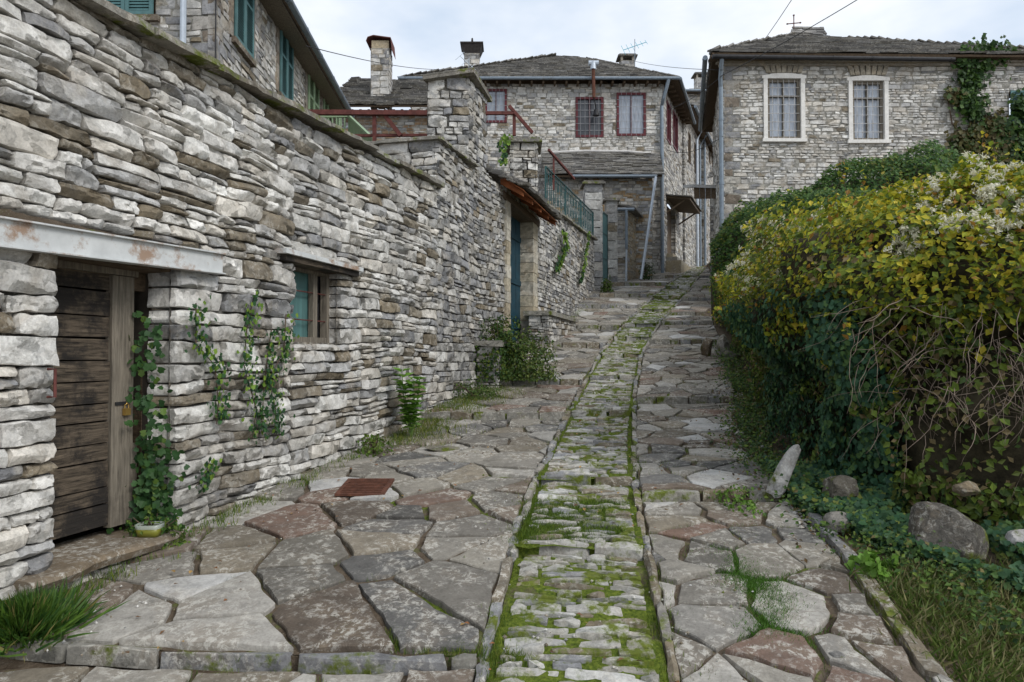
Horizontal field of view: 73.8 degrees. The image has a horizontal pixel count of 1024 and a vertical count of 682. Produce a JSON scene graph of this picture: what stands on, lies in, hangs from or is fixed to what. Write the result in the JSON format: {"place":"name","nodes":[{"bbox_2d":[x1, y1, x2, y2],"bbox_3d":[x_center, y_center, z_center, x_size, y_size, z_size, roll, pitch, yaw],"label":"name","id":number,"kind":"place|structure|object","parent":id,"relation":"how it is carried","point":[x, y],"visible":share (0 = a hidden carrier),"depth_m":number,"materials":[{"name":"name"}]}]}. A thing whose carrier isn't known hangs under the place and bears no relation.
{"place":"outdoors","nodes":[
{"label":"outdoors","id":0,"kind":"place"},
{"bbox_2d":[0,266,699,681],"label":"pavement","id":1,"kind":"structure","parent":0,"point":[296,570],"depth_m":4.61,"materials":[{"name":"grey stone"}]},
{"bbox_2d":[0,569,129,661],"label":"grass clump","id":2,"kind":"object","parent":1,"relation":"on","point":[44,614],"visible":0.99,"depth_m":3.71,"materials":[{"name":"green plant"}]},
{"bbox_2d":[0,275,677,675],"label":"pavement step edges","id":3,"kind":"object","parent":1,"relation":"on","point":[308,663],"visible":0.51,"depth_m":3.54,"materials":[{"name":"stone"}]},
{"bbox_2d":[334,478,394,495],"bbox_3d":[-1.335,1.329,6.225,0.440,0.068,0.500,0,-1,0],"label":"drain grate","id":4,"kind":"object","parent":1,"relation":"on","point":[363,486],"visible":1,"depth_m":6.18,"materials":[{"name":"metal"}]},
{"bbox_2d":[349,431,398,458],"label":"bush","id":5,"kind":"object","parent":1,"relation":"on","point":[373,440],"visible":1,"depth_m":7.58,"materials":[{"name":"green plant"}]},
{"bbox_2d":[392,367,426,436],"bbox_3d":[-1.277,0.774,8.506,0.469,0.892,0.383,0,-1,0],"label":"leafy plant","id":6,"kind":"object","parent":1,"relation":"on","point":[409,411],"visible":0.99,"depth_m":8.49,"materials":[{"name":"green plant"}]},
{"bbox_2d":[125,359,753,681],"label":"leaf litter","id":7,"kind":"object","parent":1,"relation":"on","point":[579,613],"visible":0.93,"depth_m":5.72,"materials":[{"name":"brown plant"}]},
{"bbox_2d":[425,446,459,451],"bbox_3d":[-0.791,1.239,7.838,0.407,0.062,0.195,0,-1,-15],"label":"loose slab","id":8,"kind":"object","parent":1,"relation":"on","point":[441,448],"depth_m":7.80,"materials":[{"name":"grey stone"}]},
{"bbox_2d":[452,374,503,399],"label":"bush","id":9,"kind":"object","parent":1,"relation":"on","point":[480,390],"visible":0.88,"depth_m":11.00,"materials":[{"name":"green plant"}]},
{"bbox_2d":[472,314,535,381],"bbox_3d":[-0.240,0.123,12.335,1.155,1.248,0.994,0,-1,-15],"label":"bush","id":10,"kind":"object","parent":1,"relation":"on","point":[499,332],"visible":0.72,"depth_m":12.09,"materials":[{"name":"green plant"}]},
{"bbox_2d":[473,340,550,387],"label":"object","id":11,"kind":"object","parent":1,"relation":"on","point":[490,345],"visible":0.17,"depth_m":12.02,"materials":[{"name":"stone"}]},
{"bbox_2d":[500,326,560,382],"bbox_3d":[0.248,0.226,12.271,1.164,1.021,0.943,1,-1,-24],"label":"bush","id":12,"kind":"object","parent":1,"relation":"on","point":[532,365],"visible":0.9,"depth_m":12.12,"materials":[{"name":"green plant"}]},
{"bbox_2d":[523,310,578,351],"bbox_3d":[1.067,-0.134,17.489,0.660,1.060,3.758,0,-1,15],"label":"stone bench","id":13,"kind":"object","parent":1,"relation":"on","point":[552,325],"visible":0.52,"depth_m":15.80,"materials":[{"name":"stone"}]},
{"bbox_2d":[600,275,614,292],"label":"bush","id":14,"kind":"object","parent":1,"relation":"on","point":[606,287],"visible":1,"depth_m":25.22,"materials":[{"name":"green plant"}]},
{"bbox_2d":[638,258,654,279],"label":"bush","id":15,"kind":"object","parent":1,"relation":"on","point":[646,273],"visible":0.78,"depth_m":29.68,"materials":[{"name":"green plant"}]},
{"bbox_2d":[0,208,1023,681],"bbox_3d":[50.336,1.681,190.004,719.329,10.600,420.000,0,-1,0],"label":"ground","id":16,"kind":"structure","parent":0,"point":[22,664],"depth_m":5.00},
{"bbox_2d":[0,0,444,602],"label":"lane wall","id":17,"kind":"structure","parent":16,"relation":"on","point":[186,172],"depth_m":5.16,"materials":[{"name":"stone"}]},
{"bbox_2d":[48,260,138,539],"bbox_3d":[-2.906,0.366,4.783,0.090,1.932,0.734,0,-1,15],"label":"plank door","id":18,"kind":"structure","parent":17,"relation":"in","point":[115,472],"depth_m":4.77,"materials":[{"name":"brown wood"}]},
{"bbox_2d":[106,311,189,533],"bbox_3d":[-2.653,0.626,5.016,0.590,1.701,0.339,0,-1,0],"label":"ivy","id":19,"kind":"object","parent":17,"relation":"attached to","point":[148,491],"visible":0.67,"depth_m":5.00,"materials":[{"name":"green plant"}]},
{"bbox_2d":[135,521,164,537],"bbox_3d":[-2.583,1.344,4.868,0.176,0.085,0.136,0,-1,0],"label":"food tub","id":20,"kind":"object","parent":17,"relation":"on","point":[151,531],"visible":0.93,"depth_m":4.81,"materials":[{"name":"yellow plastic"}]},
{"bbox_2d":[119,504,191,549],"bbox_3d":[-2.600,1.333,4.942,0.519,0.307,0.378,0,-1,-22],"label":"plant bowl","id":21,"kind":"object","parent":17,"relation":"on","point":[163,529],"visible":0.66,"depth_m":4.90,"materials":[{"name":"green plant"}]},
{"bbox_2d":[188,456,221,493],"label":"ivy","id":22,"kind":"object","parent":17,"relation":"attached to","point":[207,478],"visible":1,"depth_m":5.33,"materials":[{"name":"green plant"}]},
{"bbox_2d":[184,295,231,423],"bbox_3d":[-2.372,0.160,5.394,0.080,1.043,0.565,0,-1,14],"label":"ivy","id":23,"kind":"object","parent":17,"relation":"attached to","point":[221,415],"visible":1,"depth_m":5.40,"materials":[{"name":"green plant"}]},
{"bbox_2d":[237,289,266,444],"bbox_3d":[-2.241,0.227,5.887,0.090,1.359,0.403,0,-1,17],"label":"ivy","id":24,"kind":"object","parent":17,"relation":"attached to","point":[251,386],"visible":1,"depth_m":5.88,"materials":[{"name":"green plant"}]},
{"bbox_2d":[255,327,279,436],"bbox_3d":[-2.183,0.358,6.101,0.078,0.982,0.314,0,-1,15],"label":"ivy","id":25,"kind":"object","parent":17,"relation":"attached to","point":[268,381],"visible":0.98,"depth_m":6.11,"materials":[{"name":"green plant"}]},
{"bbox_2d":[261,311,299,438],"bbox_3d":[-2.129,0.311,6.297,0.078,1.185,0.556,0,-1,16],"label":"ivy","id":26,"kind":"object","parent":17,"relation":"attached to","point":[280,394],"visible":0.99,"depth_m":6.28,"materials":[{"name":"green plant"}]},
{"bbox_2d":[290,267,329,342],"bbox_3d":[-2.203,-0.379,7.116,0.125,0.825,0.970,0,-1,15],"label":"window frame","id":27,"kind":"structure","parent":17,"relation":"in","point":[311,300],"depth_m":7.26,"materials":[{"name":"brown wood"}]},
{"bbox_2d":[107,0,354,128],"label":"village house","id":28,"kind":"structure","parent":16,"relation":"on","point":[263,43],"depth_m":13.21,"materials":[{"name":"stone"}]},
{"bbox_2d":[322,116,377,140],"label":"balcony","id":29,"kind":"structure","parent":28,"relation":"attached to","point":[355,126],"depth_m":15.74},
{"bbox_2d":[308,109,426,140],"bbox_3d":[-2.792,-4.044,13.323,2.451,0.904,0.170,0,-1,0],"label":"pergola frame","id":30,"kind":"object","parent":29,"relation":"attached to","point":[374,114],"visible":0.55,"depth_m":13.26,"materials":[{"name":"red metal"}]},
{"bbox_2d":[340,76,426,139],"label":"village house","id":31,"kind":"structure","parent":16,"relation":"on","point":[356,91],"depth_m":25.59,"materials":[{"name":"stone"}]},
{"bbox_2d":[366,35,395,109],"bbox_3d":[-5.102,-10.313,26.560,0.985,2.816,0.900,0,-1,0],"label":"chimney","id":32,"kind":"object","parent":31,"relation":"on","point":[382,48],"visible":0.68,"depth_m":26.23,"materials":[{"name":"grey stone"}]},
{"bbox_2d":[368,135,507,404],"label":"garden wall","id":33,"kind":"structure","parent":16,"relation":"on","point":[470,261],"depth_m":11.36,"materials":[{"name":"stone"}]},
{"bbox_2d":[423,67,491,193],"bbox_3d":[-0.956,-3.623,12.316,0.868,2.135,1.426,0,-1,13],"label":"stone stack","id":34,"kind":"object","parent":33,"relation":"on","point":[457,101],"visible":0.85,"depth_m":11.85,"materials":[{"name":"stone"}]},
{"bbox_2d":[29,379,951,680],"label":"gravel","id":35,"kind":"structure","parent":16,"relation":"on","point":[483,563],"depth_m":4.11,"materials":[{"name":"grey gravel"}]},
{"bbox_2d":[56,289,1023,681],"bbox_3d":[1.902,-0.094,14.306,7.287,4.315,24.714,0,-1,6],"label":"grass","id":36,"kind":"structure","parent":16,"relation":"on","point":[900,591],"depth_m":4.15,"materials":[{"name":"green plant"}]},
{"bbox_2d":[397,53,695,273],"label":"village house","id":37,"kind":"structure","parent":16,"relation":"on","point":[559,103],"depth_m":33.25,"materials":[{"name":"grey stone"}]},
{"bbox_2d":[306,46,458,69],"bbox_3d":[-3.412,-10.077,24.606,0.018,8.370,20.877,0,-1,5],"label":"overhead cable","id":38,"kind":"object","parent":37,"relation":"attached to","point":[376,62],"visible":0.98,"depth_m":18.92,"materials":[{"name":"black rubber"}]},
{"bbox_2d":[460,38,483,65],"bbox_3d":[-2.082,-14.567,35.697,1.188,2.563,1.100,0,-1,0],"label":"chimney","id":39,"kind":"object","parent":37,"relation":"on","point":[472,50],"visible":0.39,"depth_m":35.30,"materials":[{"name":"grey stone"}]},
{"bbox_2d":[485,89,506,122],"bbox_3d":[-0.784,-11.452,33.254,1.069,1.650,0.141,0,-1,0],"label":"window","id":40,"kind":"structure","parent":37,"relation":"in","point":[499,96],"depth_m":33.28,"materials":[{"name":"red paint"}]},
{"bbox_2d":[576,97,603,136],"bbox_3d":[3.774,-10.897,33.243,1.349,1.972,0.141,0,-1,0],"label":"window","id":41,"kind":"structure","parent":37,"relation":"in","point":[587,125],"depth_m":33.28,"materials":[{"name":"red paint"}]},
{"bbox_2d":[616,53,637,83],"bbox_3d":[6.582,-15.474,39.166,1.104,1.727,0.940,0,-1,0],"label":"chimney","id":42,"kind":"object","parent":37,"relation":"on","point":[629,59],"visible":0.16,"depth_m":38.84,"materials":[{"name":"stone"}]},
{"bbox_2d":[617,92,645,135],"bbox_3d":[5.804,-11.040,33.246,1.417,2.116,0.141,0,-1,0],"label":"window","id":43,"kind":"structure","parent":37,"relation":"in","point":[631,106],"depth_m":33.28,"materials":[{"name":"red paint"}]},
{"bbox_2d":[621,39,646,55],"bbox_3d":[6.928,-16.300,38.632,1.483,1.600,0.223,0,-1,0],"label":"tv antenna","id":44,"kind":"object","parent":37,"relation":"on","point":[633,46],"visible":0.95,"depth_m":38.64,"materials":[{"name":"grey metal"}]},
{"bbox_2d":[666,100,670,144],"bbox_3d":[7.945,-11.051,34.659,0.090,2.005,1.111,0,-1,23],"label":"window","id":45,"kind":"structure","parent":37,"relation":"in","point":[668,112],"depth_m":34.64,"materials":[{"name":"red paint"}]},
{"bbox_2d":[667,206,670,253],"bbox_3d":[7.994,-5.676,35.339,0.050,2.703,2.473,0,-1,23],"label":"side door","id":46,"kind":"structure","parent":37,"relation":"in","point":[669,213],"depth_m":35.83,"materials":[{"name":"brown wood"}]},
{"bbox_2d":[673,109,677,151],"bbox_3d":[8.726,-11.191,36.520,0.090,1.917,1.472,0,-1,23],"label":"window","id":47,"kind":"structure","parent":37,"relation":"in","point":[675,119],"depth_m":36.50,"materials":[{"name":"red paint"}]},
{"bbox_2d":[666,193,701,224],"bbox_3d":[8.770,-6.831,35.414,1.684,0.968,3.974,0,-1,23],"label":"door canopy","id":48,"kind":"object","parent":37,"relation":"attached to","point":[684,203],"visible":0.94,"depth_m":34.75,"materials":[{"name":"wood"}]},
{"bbox_2d":[501,189,597,341],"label":"terrace wall","id":49,"kind":"structure","parent":16,"relation":"on","point":[533,280],"depth_m":17.13,"materials":[{"name":"stone"}]},
{"bbox_2d":[510,216,520,341],"bbox_3d":[-0.083,-1.382,15.316,0.070,2.949,2.077,0,-1,15],"label":"blue door","id":50,"kind":"structure","parent":49,"relation":"in","point":[515,225],"depth_m":15.90,"materials":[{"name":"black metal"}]},
{"bbox_2d":[506,137,541,191],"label":"stone pillar","id":51,"kind":"structure","parent":49,"relation":"on","point":[523,152],"depth_m":17.01,"materials":[{"name":"stone"}]},
{"bbox_2d":[497,134,512,165],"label":"climbing plant","id":52,"kind":"object","parent":51,"relation":"attached to","point":[504,155],"depth_m":16.81,"materials":[{"name":"green plant"}]},
{"bbox_2d":[486,105,533,135],"bbox_3d":[-0.186,-5.021,15.529,1.356,0.692,0.122,0,-1,0],"label":"pergola frame","id":53,"kind":"object","parent":51,"relation":"on","point":[514,113],"visible":0.88,"depth_m":15.47,"materials":[{"name":"red metal"}]},
{"bbox_2d":[485,164,563,225],"bbox_3d":[0.288,-3.176,15.166,1.147,0.673,3.683,0,-1,15],"label":"door canopy","id":54,"kind":"object","parent":49,"relation":"attached to","point":[526,193],"visible":0.88,"depth_m":14.29,"materials":[{"name":"stone"}]},
{"bbox_2d":[555,228,569,274],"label":"wall plant","id":55,"kind":"object","parent":49,"relation":"attached to","point":[560,262],"depth_m":19.32,"materials":[{"name":"green plant"}]},
{"bbox_2d":[545,166,593,235],"bbox_3d":[2.027,-4.286,22.300,0.061,1.557,8.744,0,-1,15],"label":"iron railing","id":56,"kind":"object","parent":49,"relation":"on","point":[589,221],"visible":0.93,"depth_m":21.32,"materials":[{"name":"metal"}]},
{"bbox_2d":[548,149,574,189],"bbox_3d":[1.430,-4.734,19.653,0.082,1.041,2.100,-1,-1,25],"label":"stair rail","id":57,"kind":"object","parent":56,"relation":"attached to","point":[554,156],"visible":0.96,"depth_m":19.08,"materials":[{"name":"red metal"}]},
{"bbox_2d":[579,231,590,283],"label":"wall plant","id":58,"kind":"object","parent":49,"relation":"attached to","point":[583,271],"depth_m":23.09,"materials":[{"name":"green plant"}]},
{"bbox_2d":[475,266,696,681],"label":"kerb","id":59,"kind":"structure","parent":16,"relation":"on","point":[500,591],"depth_m":4.79,"materials":[{"name":"stone"}]},
{"bbox_2d":[580,180,605,288],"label":"gate pillar","id":60,"kind":"structure","parent":16,"relation":"on","point":[592,194],"depth_m":26.71,"materials":[{"name":"grey stone"}]},
{"bbox_2d":[542,150,664,279],"bbox_3d":[4.279,-5.939,31.036,5.700,6.764,4.140,0,-1,0],"label":"lean to","id":61,"kind":"object","parent":16,"relation":"on","point":[638,194],"visible":0.43,"depth_m":30.65,"materials":[{"name":"slate"},{"name":"brown timber"},{"name":"grey zinc"}]},
{"bbox_2d":[602,198,619,281],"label":"gate pillar","id":62,"kind":"structure","parent":16,"relation":"on","point":[610,207],"depth_m":28.39,"materials":[{"name":"grey stone"}]},
{"bbox_2d":[603,212,607,281],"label":"iron gate","id":63,"kind":"structure","parent":62,"relation":"attached to","point":[605,245],"depth_m":28.06,"materials":[{"name":"metal"}]},
{"bbox_2d":[617,203,643,280],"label":"outbuilding","id":64,"kind":"structure","parent":16,"relation":"on","point":[626,234],"depth_m":29.12,"materials":[{"name":"stone"}]},
{"bbox_2d":[630,267,706,681],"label":"kerb","id":65,"kind":"structure","parent":16,"relation":"on","point":[660,609],"depth_m":4.67,"materials":[{"name":"stone"}]},
{"bbox_2d":[666,253,690,272],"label":"entrance steps","id":66,"kind":"structure","parent":16,"relation":"on","point":[675,264],"depth_m":33.49,"materials":[{"name":"beige stone"}]},
{"bbox_2d":[682,103,712,266],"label":"village house","id":67,"kind":"structure","parent":16,"relation":"on","point":[692,228],"depth_m":41.37,"materials":[{"name":"grey stone"}]},
{"bbox_2d":[688,131,690,163],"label":"window","id":68,"kind":"structure","parent":67,"relation":"in","point":[689,136],"depth_m":40.68,"materials":[{"name":"brown glass"}]},
{"bbox_2d":[694,142,695,173],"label":"window","id":69,"kind":"structure","parent":67,"relation":"in","point":[694,142],"depth_m":42.28,"materials":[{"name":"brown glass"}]},
{"bbox_2d":[682,88,712,265],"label":"village house","id":70,"kind":"structure","parent":16,"relation":"on","point":[706,161],"depth_m":45.29,"materials":[{"name":"grey stone"}]},
{"bbox_2d":[691,72,706,88],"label":"chimney","id":71,"kind":"object","parent":70,"relation":"on","point":[696,76],"visible":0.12,"depth_m":47.39,"materials":[{"name":"stone"}]},
{"bbox_2d":[708,147,710,163],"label":"window","id":72,"kind":"structure","parent":70,"relation":"in","point":[708,147],"depth_m":47.62,"materials":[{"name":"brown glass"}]},
{"bbox_2d":[637,275,784,504],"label":"footpath step edges","id":73,"kind":"object","parent":16,"relation":"on","point":[676,495],"visible":0.6,"depth_m":10.81,"materials":[{"name":"stone"}]},
{"bbox_2d":[708,167,713,275],"bbox_3d":[9.597,-5.532,31.404,1.515,5.511,1.318,0,-1,0],"label":"stone hut","id":74,"kind":"object","parent":16,"relation":"on","point":[711,210],"visible":0.09,"depth_m":31.13,"materials":[{"name":"stone"}]},
{"bbox_2d":[717,334,729,356],"bbox_3d":[4.635,0.151,14.973,0.266,0.601,0.315,0,-1,0],"label":"boulder","id":75,"kind":"object","parent":16,"relation":"on","point":[722,341],"visible":0.56,"depth_m":14.88,"materials":[{"name":"grey stone"}]},
{"bbox_2d":[724,350,740,360],"bbox_3d":[4.705,0.340,14.525,0.396,0.276,0.275,0,-1,0],"label":"boulder","id":76,"kind":"object","parent":16,"relation":"on","point":[729,354],"visible":0.56,"depth_m":14.44,"materials":[{"name":"grey stone"}]},
{"bbox_2d":[723,364,816,533],"bbox_3d":[3.439,0.976,9.723,0.966,1.178,9.390,0,-1,15],"label":"rubble","id":77,"kind":"object","parent":16,"relation":"on","point":[802,525],"visible":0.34,"depth_m":8.02,"materials":[{"name":"stone"}]},
{"bbox_2d":[707,138,964,320],"bbox_3d":[8.355,-2.739,16.416,6.008,4.332,6.479,0,-1,0],"label":"ivy mound","id":78,"kind":"object","parent":16,"relation":"on","point":[727,240],"visible":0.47,"depth_m":16.37,"materials":[{"name":"green plant"}]},
{"bbox_2d":[698,14,1023,254],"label":"village house","id":79,"kind":"structure","parent":16,"relation":"on","point":[806,108],"depth_m":22.16,"materials":[{"name":"grey stone"}]},
{"bbox_2d":[635,61,714,69],"bbox_3d":[6.779,-12.139,29.948,0.018,7.492,16.610,0,-1,1],"label":"overhead cable","id":80,"kind":"object","parent":79,"relation":"attached to","point":[676,67],"visible":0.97,"depth_m":28.07,"materials":[{"name":"black rubber"}]},
{"bbox_2d":[668,136,722,152],"bbox_3d":[7.098,-7.866,27.313,0.022,2.826,10.726,0,-1,4],"label":"overhead cable","id":81,"kind":"object","parent":79,"relation":"attached to","point":[694,150],"visible":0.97,"depth_m":26.48,"materials":[{"name":"black metal"}]},
{"bbox_2d":[668,75,722,109],"bbox_3d":[7.007,-9.668,26.898,0.020,2.759,10.628,0,-1,4],"label":"overhead cable","id":82,"kind":"object","parent":79,"relation":"attached to","point":[697,94],"visible":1,"depth_m":25.23,"materials":[{"name":"black rubber"}]},
{"bbox_2d":[683,184,715,198],"bbox_3d":[7.483,-5.874,26.822,1.200,0.830,1.400,0,-1,0],"label":"gate canopy","id":83,"kind":"object","parent":79,"relation":"attached to","point":[707,191],"visible":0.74,"depth_m":26.22,"materials":[{"name":"stone"}]},
{"bbox_2d":[761,73,807,141],"bbox_3d":[8.833,-7.568,22.192,1.441,2.244,0.245,0,-1,0],"label":"window","id":84,"kind":"structure","parent":79,"relation":"in","point":[783,93],"depth_m":22.20,"materials":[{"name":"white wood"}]},
{"bbox_2d":[723,0,856,74],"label":"overhead cable","id":85,"kind":"object","parent":79,"relation":"attached to","point":[793,37],"visible":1,"depth_m":18.50,"materials":[{"name":"black rubber"}]},
{"bbox_2d":[846,75,890,143],"bbox_3d":[11.563,-7.508,22.191,1.391,2.219,0.245,0,-1,0],"label":"window","id":86,"kind":"structure","parent":79,"relation":"in","point":[868,114],"depth_m":22.20,"materials":[{"name":"white wood"}]},
{"bbox_2d":[936,33,1023,169],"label":"climbing vine","id":87,"kind":"object","parent":79,"relation":"attached to","point":[1008,134],"visible":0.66,"depth_m":21.90,"materials":[{"name":"green plant"}]},
{"bbox_2d":[707,131,1023,534],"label":"clematis hedge","id":88,"kind":"object","parent":16,"relation":"on","point":[880,333],"visible":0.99,"depth_m":5.68,"materials":[{"name":"green plant"}]},
{"bbox_2d":[707,337,1023,671],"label":"undergrowth","id":89,"kind":"object","parent":16,"relation":"on","point":[756,418],"visible":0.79,"depth_m":5.16,"materials":[{"name":"green plant"}]},
{"bbox_2d":[844,549,899,588],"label":"leafy weed","id":90,"kind":"object","parent":16,"relation":"on","point":[873,563],"visible":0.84,"depth_m":4.43,"materials":[{"name":"green plant"}]},
{"bbox_2d":[808,513,952,681],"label":"kerb","id":91,"kind":"structure","parent":16,"relation":"on","point":[929,668],"depth_m":3.90,"materials":[{"name":"stone"}]},
{"bbox_2d":[761,454,1023,601],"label":"ground ivy","id":92,"kind":"object","parent":16,"relation":"on","point":[874,504],"visible":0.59,"depth_m":5.07,"materials":[{"name":"green plant"}]},
{"bbox_2d":[766,444,800,497],"bbox_3d":[2.399,1.144,5.996,0.331,0.460,0.130,0,-1,0],"label":"leaning slab","id":93,"kind":"object","parent":92,"relation":"on","point":[785,467],"depth_m":5.97,"materials":[{"name":"grey stone"}]},
{"bbox_2d":[823,511,851,533],"bbox_3d":[2.485,1.397,5.217,0.196,0.187,0.195,0,-1,16],"label":"boulder","id":94,"kind":"object","parent":92,"relation":"on","point":[837,516],"visible":0.57,"depth_m":5.15,"materials":[{"name":"grey stone"}]},
{"bbox_2d":[822,475,858,499],"bbox_3d":[2.751,1.253,5.686,0.263,0.269,0.229,0,-1,0],"label":"boulder","id":95,"kind":"object","parent":92,"relation":"on","point":[842,485],"visible":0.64,"depth_m":5.61,"materials":[{"name":"grey stone"}]},
{"bbox_2d":[1005,529,1023,551],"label":"boulder","id":96,"kind":"object","parent":92,"relation":"on","point":[1012,536],"visible":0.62,"depth_m":4.71,"materials":[{"name":"grey stone"}]},
{"bbox_2d":[908,501,988,567],"bbox_3d":[3.014,1.376,4.752,0.517,0.502,0.402,0,-1,0],"label":"boulder","id":97,"kind":"object","parent":16,"relation":"on","point":[966,536],"visible":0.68,"depth_m":4.63,"materials":[{"name":"grey stone"}]},
{"bbox_2d":[952,481,980,496],"bbox_3d":[3.320,1.079,4.983,0.184,0.117,0.135,0,-1,0],"label":"boulder","id":98,"kind":"object","parent":16,"relation":"on","point":[966,488],"visible":1,"depth_m":4.94,"materials":[{"name":"beige stone"}]},
{"bbox_2d":[487,266,705,681],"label":"cobbled track","id":99,"kind":"structure","parent":0,"point":[622,551],"depth_m":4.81,"materials":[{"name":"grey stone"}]},
{"bbox_2d":[293,0,1023,208],"label":"sky","id":100,"kind":"structure","parent":0,"point":[424,34],"materials":[{"name":"grey"}]},
{"bbox_2d":[636,267,925,681],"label":"footpath","id":101,"kind":"structure","parent":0,"point":[856,622],"depth_m":4.71,"materials":[{"name":"grey stone"}]},
{"bbox_2d":[700,338,712,355],"bbox_3d":[4.325,0.170,15.178,0.280,0.487,0.330,0,-1,0],"label":"boulder","id":102,"kind":"object","parent":101,"relation":"on","point":[706,346],"visible":0.92,"depth_m":15.07,"materials":[{"name":"stone"}]},
{"bbox_2d":[708,484,763,518],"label":"weeds","id":103,"kind":"object","parent":101,"relation":"on","point":[749,503],"visible":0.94,"depth_m":5.80,"materials":[{"name":"green plant"}]},
{"bbox_2d":[690,368,899,562],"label":"leaf litter","id":104,"kind":"object","parent":101,"relation":"on","point":[805,559],"visible":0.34,"depth_m":7.78,"materials":[{"name":"brown plant"}]},
{"bbox_2d":[829,651,845,657],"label":"loose stone","id":105,"kind":"object","parent":101,"relation":"on","point":[836,654],"visible":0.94,"depth_m":3.51,"materials":[{"name":"grey stone"}]}
]}

